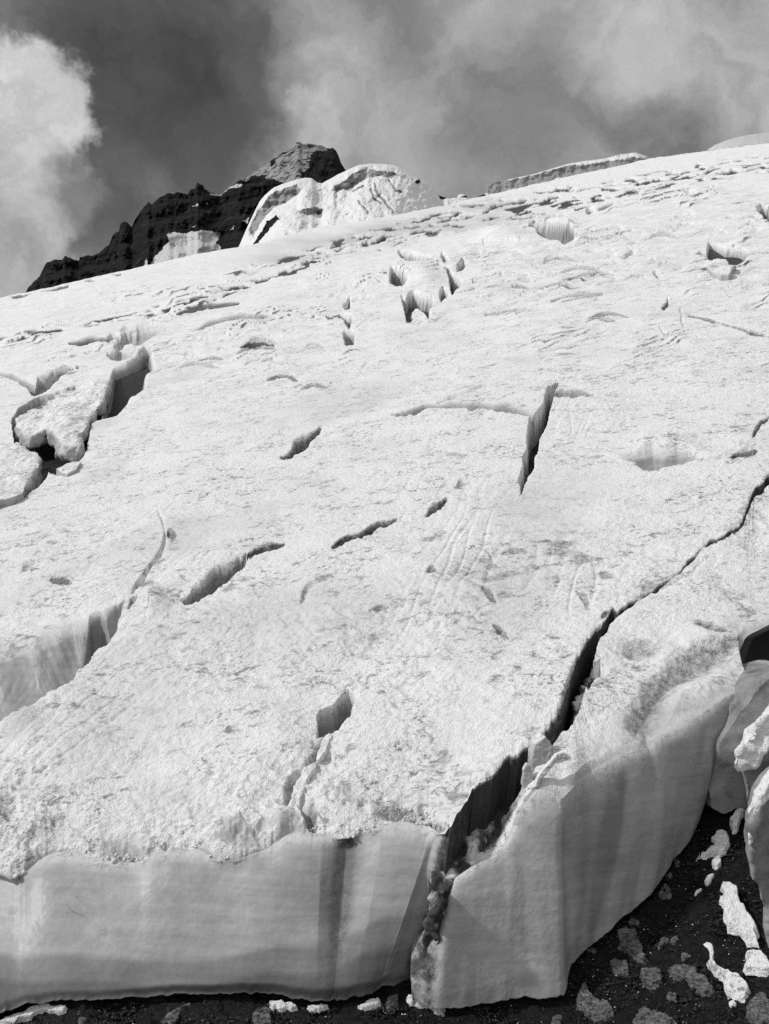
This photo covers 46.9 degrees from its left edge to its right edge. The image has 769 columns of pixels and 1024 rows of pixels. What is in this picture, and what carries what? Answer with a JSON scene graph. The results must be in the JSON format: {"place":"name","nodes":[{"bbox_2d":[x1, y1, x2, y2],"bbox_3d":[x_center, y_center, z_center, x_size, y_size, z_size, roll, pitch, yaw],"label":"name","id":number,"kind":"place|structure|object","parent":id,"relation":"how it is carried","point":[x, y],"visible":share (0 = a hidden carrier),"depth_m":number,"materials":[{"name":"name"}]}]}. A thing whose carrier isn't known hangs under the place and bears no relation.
{"place":"outdoors","nodes":[
{"label":"outdoors","id":0,"kind":"place"},
{"bbox_2d":[25,179,283,292],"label":"rock ridge","id":1,"kind":"object","parent":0,"point":[199,219],"visible":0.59,"depth_m":534.10,"materials":[{"name":"rock"},{"name":"snow"}]},
{"bbox_2d":[243,142,345,182],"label":"rock peak","id":2,"kind":"object","parent":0,"point":[316,163],"visible":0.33,"depth_m":734.32,"materials":[{"name":"rock"}]},
{"bbox_2d":[239,164,470,246],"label":"snow dome","id":3,"kind":"structure","parent":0,"point":[362,192],"depth_m":402.24,"materials":[{"name":"snow"},{"name":"ice"}]},
{"bbox_2d":[0,250,768,1023],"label":"ground","id":4,"kind":"structure","parent":0,"point":[218,1006],"depth_m":9.97,"materials":[{"name":"black gravel"}]},
{"bbox_2d":[0,442,42,507],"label":"ice block","id":5,"kind":"structure","parent":4,"relation":"on","point":[21,477],"depth_m":29.88,"materials":[{"name":"white ice"}]},
{"bbox_2d":[0,1003,66,1023],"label":"snow patch","id":6,"kind":"object","parent":4,"relation":"on","point":[29,1013],"visible":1,"depth_m":9.79,"materials":[{"name":"white snow"}]},
{"bbox_2d":[77,1010,87,1023],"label":"stone","id":7,"kind":"object","parent":4,"relation":"on","point":[82,1020],"visible":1,"depth_m":9.70,"materials":[{"name":"grey stone"}]},
{"bbox_2d":[161,1003,190,1023],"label":"stone","id":8,"kind":"object","parent":4,"relation":"on","point":[171,1017],"visible":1,"depth_m":9.74,"materials":[{"name":"grey stone"}]},
{"bbox_2d":[252,1007,272,1023],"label":"stone","id":9,"kind":"object","parent":4,"relation":"on","point":[263,1015],"visible":1,"depth_m":9.75,"materials":[{"name":"grey stone"}]},
{"bbox_2d":[269,999,297,1012],"bbox_3d":[-1.134,5.517,9.889,0.363,0.121,0.098,0,-3,0],"label":"snow patch","id":10,"kind":"object","parent":4,"relation":"on","point":[281,1005],"visible":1,"depth_m":9.87,"materials":[{"name":"white snow"}]},
{"bbox_2d":[307,1003,328,1013],"bbox_3d":[-0.745,5.532,9.880,0.252,0.092,0.062,0,-3,0],"label":"snow patch","id":11,"kind":"object","parent":4,"relation":"on","point":[317,1008],"visible":1,"depth_m":9.87,"materials":[{"name":"white snow"}]},
{"bbox_2d":[357,997,381,1010],"bbox_3d":[-0.168,5.515,9.901,0.279,0.133,0.082,1,-3,-17],"label":"snow patch","id":12,"kind":"object","parent":4,"relation":"on","point":[371,1004],"visible":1,"depth_m":9.88,"materials":[{"name":"white snow"}]},
{"bbox_2d":[0,143,768,1012],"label":"glacier","id":13,"kind":"object","parent":4,"relation":"on","point":[278,525],"visible":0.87,"depth_m":18.93,"materials":[{"name":"white ice"}]},
{"bbox_2d":[14,378,112,462],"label":"collapsed slab","id":14,"kind":"structure","parent":13,"relation":"on","point":[62,421],"depth_m":38.26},
{"bbox_2d":[56,461,80,476],"bbox_3d":[-10.684,-1.351,30.228,0.818,0.886,1.491,2,-4,-33],"label":"ice block","id":15,"kind":"object","parent":13,"relation":"on","point":[68,469],"depth_m":30.08,"materials":[{"name":"white ice"}]},
{"bbox_2d":[12,807,448,878],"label":"snow crumbs","id":16,"kind":"object","parent":13,"relation":"on","point":[161,844],"visible":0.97,"depth_m":11.01,"materials":[{"name":"white snow"}]},
{"bbox_2d":[291,762,316,809],"bbox_3d":[-1.072,3.650,11.665,0.207,0.591,0.700,-1,-3,16],"label":"snow lump","id":17,"kind":"object","parent":13,"relation":"on","point":[307,774],"visible":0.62,"depth_m":11.60,"materials":[{"name":"white snow"}]},
{"bbox_2d":[316,732,331,766],"bbox_3d":[-0.838,3.374,12.267,0.150,0.540,0.579,-1,-3,12],"label":"snow lump","id":18,"kind":"object","parent":13,"relation":"on","point":[322,750],"visible":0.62,"depth_m":12.17,"materials":[{"name":"white snow"}]},
{"bbox_2d":[706,259,735,280],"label":"ice block","id":19,"kind":"object","parent":13,"relation":"on","point":[721,269],"depth_m":44.87,"materials":[{"name":"white ice"}]},
{"bbox_2d":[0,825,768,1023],"bbox_3d":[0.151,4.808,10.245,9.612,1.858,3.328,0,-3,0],"label":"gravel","id":20,"kind":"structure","parent":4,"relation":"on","point":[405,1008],"depth_m":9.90,"materials":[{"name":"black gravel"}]},
{"bbox_2d":[385,994,398,1014],"bbox_3d":[0.081,5.518,9.948,0.200,0.161,0.123,2,-4,-34],"label":"stone","id":21,"kind":"object","parent":4,"relation":"on","point":[391,1003],"visible":1,"depth_m":9.92,"materials":[{"name":"grey stone"}]},
{"bbox_2d":[410,308,427,322],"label":"ice block","id":22,"kind":"object","parent":4,"relation":"on","point":[417,314],"depth_m":53.13,"materials":[{"name":"white ice"}]},
{"bbox_2d":[411,318,427,323],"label":"ice block","id":23,"kind":"object","parent":4,"relation":"on","point":[415,321],"depth_m":49.29,"materials":[{"name":"white ice"}]},
{"bbox_2d":[406,994,445,1016],"bbox_3d":[0.453,5.509,9.910,0.486,0.171,0.118,-1,-3,24],"label":"snow patch","id":24,"kind":"object","parent":4,"relation":"on","point":[410,1001],"visible":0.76,"depth_m":9.89,"materials":[{"name":"white snow"}]},
{"bbox_2d":[91,830,768,1023],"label":"snow grains","id":25,"kind":"object","parent":4,"relation":"on","point":[582,961],"visible":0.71,"depth_m":9.97},
{"bbox_2d":[421,805,509,957],"bbox_3d":[1.168,4.364,10.811,0.943,1.890,2.240,-3,-4,42],"label":"ice rubble","id":26,"kind":"object","parent":4,"relation":"on","point":[440,884],"visible":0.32,"depth_m":10.22,"materials":[{"name":"grey ice"}]},
{"bbox_2d":[551,1014,561,1023],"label":"stone","id":27,"kind":"object","parent":4,"relation":"on","point":[556,1019],"visible":1,"depth_m":9.65,"materials":[{"name":"grey stone"}]},
{"bbox_2d":[410,485,768,1008],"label":"ice slab","id":28,"kind":"structure","parent":4,"relation":"on","point":[588,840],"depth_m":10.82,"materials":[{"name":"white ice"}]},
{"bbox_2d":[468,852,484,864],"bbox_3d":[1.097,4.079,10.431,0.234,0.118,0.232,0,-3,0],"label":"snow lump","id":29,"kind":"object","parent":28,"relation":"on","point":[478,856],"visible":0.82,"depth_m":10.36,"materials":[{"name":"white snow"}]},
{"bbox_2d":[521,763,532,788],"bbox_3d":[1.728,3.229,10.658,0.177,0.426,0.133,0,-3,0],"label":"ice shard","id":30,"kind":"object","parent":28,"relation":"on","point":[527,777],"visible":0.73,"depth_m":10.60,"materials":[{"name":"white ice"}]},
{"bbox_2d":[527,732,552,772],"bbox_3d":[1.935,3.077,11.009,0.290,0.636,0.331,0,-3,0],"label":"ice shard","id":31,"kind":"object","parent":28,"relation":"on","point":[540,750],"visible":0.59,"depth_m":10.87,"materials":[{"name":"white ice"}]},
{"bbox_2d":[534,750,566,787],"bbox_3d":[1.965,3.049,10.525,0.398,0.439,0.110,0,-3,0],"label":"snow strip","id":32,"kind":"object","parent":28,"relation":"on","point":[548,765],"visible":1,"depth_m":10.48,"materials":[{"name":"white snow"}]},
{"bbox_2d":[570,668,593,724],"bbox_3d":[2.859,2.886,12.617,0.301,1.243,1.447,-2,-3,28],"label":"ice rubble","id":33,"kind":"object","parent":28,"relation":"on","point":[588,681],"visible":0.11,"depth_m":12.57,"materials":[{"name":"grey ice"}]},
{"bbox_2d":[585,947,596,953],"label":"stone","id":34,"kind":"object","parent":4,"relation":"on","point":[592,950],"visible":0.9,"depth_m":10.35,"materials":[{"name":"grey stone"}]},
{"bbox_2d":[576,981,614,1023],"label":"stone","id":35,"kind":"object","parent":4,"relation":"on","point":[589,1003],"visible":1,"depth_m":9.72,"materials":[{"name":"grey stone"}]},
{"bbox_2d":[610,958,629,977],"bbox_3d":[2.682,5.196,10.101,0.242,0.165,0.164,-1,-3,20],"label":"stone","id":36,"kind":"object","parent":4,"relation":"on","point":[621,966],"visible":1,"depth_m":10.08,"materials":[{"name":"grey stone"}]},
{"bbox_2d":[617,926,647,965],"bbox_3d":[2.856,5.030,10.286,0.303,0.295,0.463,0,-3,0],"label":"stone","id":37,"kind":"object","parent":4,"relation":"on","point":[631,945],"visible":1,"depth_m":10.27,"materials":[{"name":"grey stone"}]},
{"bbox_2d":[628,917,638,925],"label":"stone","id":38,"kind":"object","parent":4,"relation":"on","point":[632,921],"visible":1,"depth_m":10.51,"materials":[{"name":"grey stone"}]},
{"bbox_2d":[639,967,662,989],"bbox_3d":[2.968,5.198,9.885,0.260,0.199,0.196,-1,-3,25],"label":"stone","id":39,"kind":"object","parent":4,"relation":"on","point":[652,977],"visible":1,"depth_m":9.86,"materials":[{"name":"grey stone"}]},
{"bbox_2d":[632,1006,676,1023],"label":"stone","id":40,"kind":"object","parent":4,"relation":"on","point":[645,1015],"visible":1,"depth_m":9.34,"materials":[{"name":"grey stone"}]},
{"bbox_2d":[658,937,669,950],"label":"stone","id":41,"kind":"object","parent":4,"relation":"on","point":[664,941],"visible":1,"depth_m":10.19,"materials":[{"name":"grey stone"}]},
{"bbox_2d":[658,884,671,899],"bbox_3d":[3.408,4.618,10.729,0.151,0.177,0.178,1,-3,-19],"label":"stone","id":42,"kind":"object","parent":4,"relation":"on","point":[668,895],"visible":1,"depth_m":10.72,"materials":[{"name":"grey stone"}]},
{"bbox_2d":[666,872,672,881],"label":"stone","id":43,"kind":"object","parent":4,"relation":"on","point":[669,875],"visible":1,"depth_m":10.90,"materials":[{"name":"grey stone"}]},
{"bbox_2d":[666,992,676,1002],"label":"stone","id":44,"kind":"object","parent":4,"relation":"on","point":[671,996],"visible":1,"depth_m":9.55,"materials":[{"name":"grey stone"}]},
{"bbox_2d":[670,936,678,944],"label":"stone","id":45,"kind":"object","parent":4,"relation":"on","point":[674,940],"visible":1,"depth_m":10.17,"materials":[{"name":"grey stone"}]},
{"bbox_2d":[673,859,679,867],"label":"stone","id":46,"kind":"object","parent":4,"relation":"on","point":[676,864],"visible":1,"depth_m":11.02,"materials":[{"name":"grey stone"}]},
{"bbox_2d":[681,952,690,961],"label":"stone","id":47,"kind":"object","parent":4,"relation":"on","point":[684,955],"visible":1,"depth_m":9.96,"materials":[{"name":"grey stone"}]},
{"bbox_2d":[668,964,714,998],"bbox_3d":[3.385,5.112,9.674,0.232,0.204,0.666,2,-3,-27],"label":"stone","id":48,"kind":"object","parent":4,"relation":"on","point":[699,983],"visible":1,"depth_m":9.66,"materials":[{"name":"grey stone"}]},
{"bbox_2d":[694,888,701,895],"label":"snow patch","id":49,"kind":"object","parent":4,"relation":"on","point":[699,890],"visible":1,"depth_m":10.59,"materials":[{"name":"white snow"}]},
{"bbox_2d":[703,942,713,959],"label":"snow patch","id":50,"kind":"object","parent":4,"relation":"on","point":[708,945],"visible":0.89,"depth_m":9.94,"materials":[{"name":"white snow"}]},
{"bbox_2d":[705,873,713,885],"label":"snow patch","id":51,"kind":"object","parent":4,"relation":"on","point":[709,878],"visible":1,"depth_m":10.68,"materials":[{"name":"white snow"}]},
{"bbox_2d":[696,829,729,860],"bbox_3d":[4.132,4.169,11.039,0.491,0.330,0.245,2,-4,-33],"label":"snow patch","id":52,"kind":"object","parent":4,"relation":"on","point":[720,841],"visible":1,"depth_m":11.01,"materials":[{"name":"white snow"}]},
{"bbox_2d":[711,855,720,869],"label":"snow patch","id":53,"kind":"object","parent":4,"relation":"on","point":[716,862],"visible":1,"depth_m":10.84,"materials":[{"name":"white snow"}]},
{"bbox_2d":[706,959,750,1002],"bbox_3d":[3.689,5.027,9.504,0.238,0.214,0.716,0,-3,-7],"label":"snow patch","id":54,"kind":"object","parent":4,"relation":"on","point":[736,986],"visible":0.98,"depth_m":9.38,"materials":[{"name":"white snow"}]},
{"bbox_2d":[729,1000,735,1007],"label":"snow patch","id":55,"kind":"object","parent":4,"relation":"on","point":[732,1003],"visible":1,"depth_m":9.19,"materials":[{"name":"white snow"}]},
{"bbox_2d":[705,660,768,813],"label":"ice pillar","id":56,"kind":"structure","parent":4,"relation":"on","point":[749,704],"depth_m":11.39,"materials":[{"name":"ice"}]},
{"bbox_2d":[729,807,745,834],"bbox_3d":[4.497,3.907,11.325,0.130,0.335,0.385,-3,-4,43],"label":"snow patch","id":57,"kind":"object","parent":4,"relation":"on","point":[736,818],"visible":0.98,"depth_m":11.26,"materials":[{"name":"white snow"}]},
{"bbox_2d":[718,881,759,947],"bbox_3d":[4.056,4.628,10.214,0.309,0.504,0.774,0,-3,0],"label":"snow patch","id":58,"kind":"object","parent":4,"relation":"on","point":[738,920],"visible":1,"depth_m":10.12,"materials":[{"name":"white snow"}]},
{"bbox_2d":[734,706,768,803],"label":"ice block","id":59,"kind":"structure","parent":4,"relation":"on","point":[751,754],"depth_m":10.98,"materials":[{"name":"white ice"}]},
{"bbox_2d":[743,949,768,976],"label":"snow patch","id":60,"kind":"object","parent":4,"relation":"on","point":[756,963],"visible":1,"depth_m":9.52,"materials":[{"name":"white snow"}]},
{"bbox_2d":[744,767,768,946],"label":"ice block","id":61,"kind":"structure","parent":4,"relation":"on","point":[756,832],"depth_m":9.90,"materials":[{"name":"white ice"}]},
{"bbox_2d":[746,992,768,1023],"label":"stone","id":62,"kind":"object","parent":4,"relation":"on","point":[757,1009],"visible":1,"depth_m":8.94,"materials":[{"name":"grey stone"}]},
{"bbox_2d":[0,0,768,297],"label":"sky","id":63,"kind":"structure","parent":0,"point":[109,109],"materials":[{"name":"grey"}]},
{"bbox_2d":[457,153,648,197],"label":"ice cliff","id":64,"kind":"structure","parent":0,"point":[568,170],"depth_m":486.96,"materials":[{"name":"ice"},{"name":"snow"}]},
{"bbox_2d":[707,133,768,150],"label":"distant snow dome","id":65,"kind":"structure","parent":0,"point":[759,138],"depth_m":1112.54,"materials":[{"name":"white snow"}]}
]}

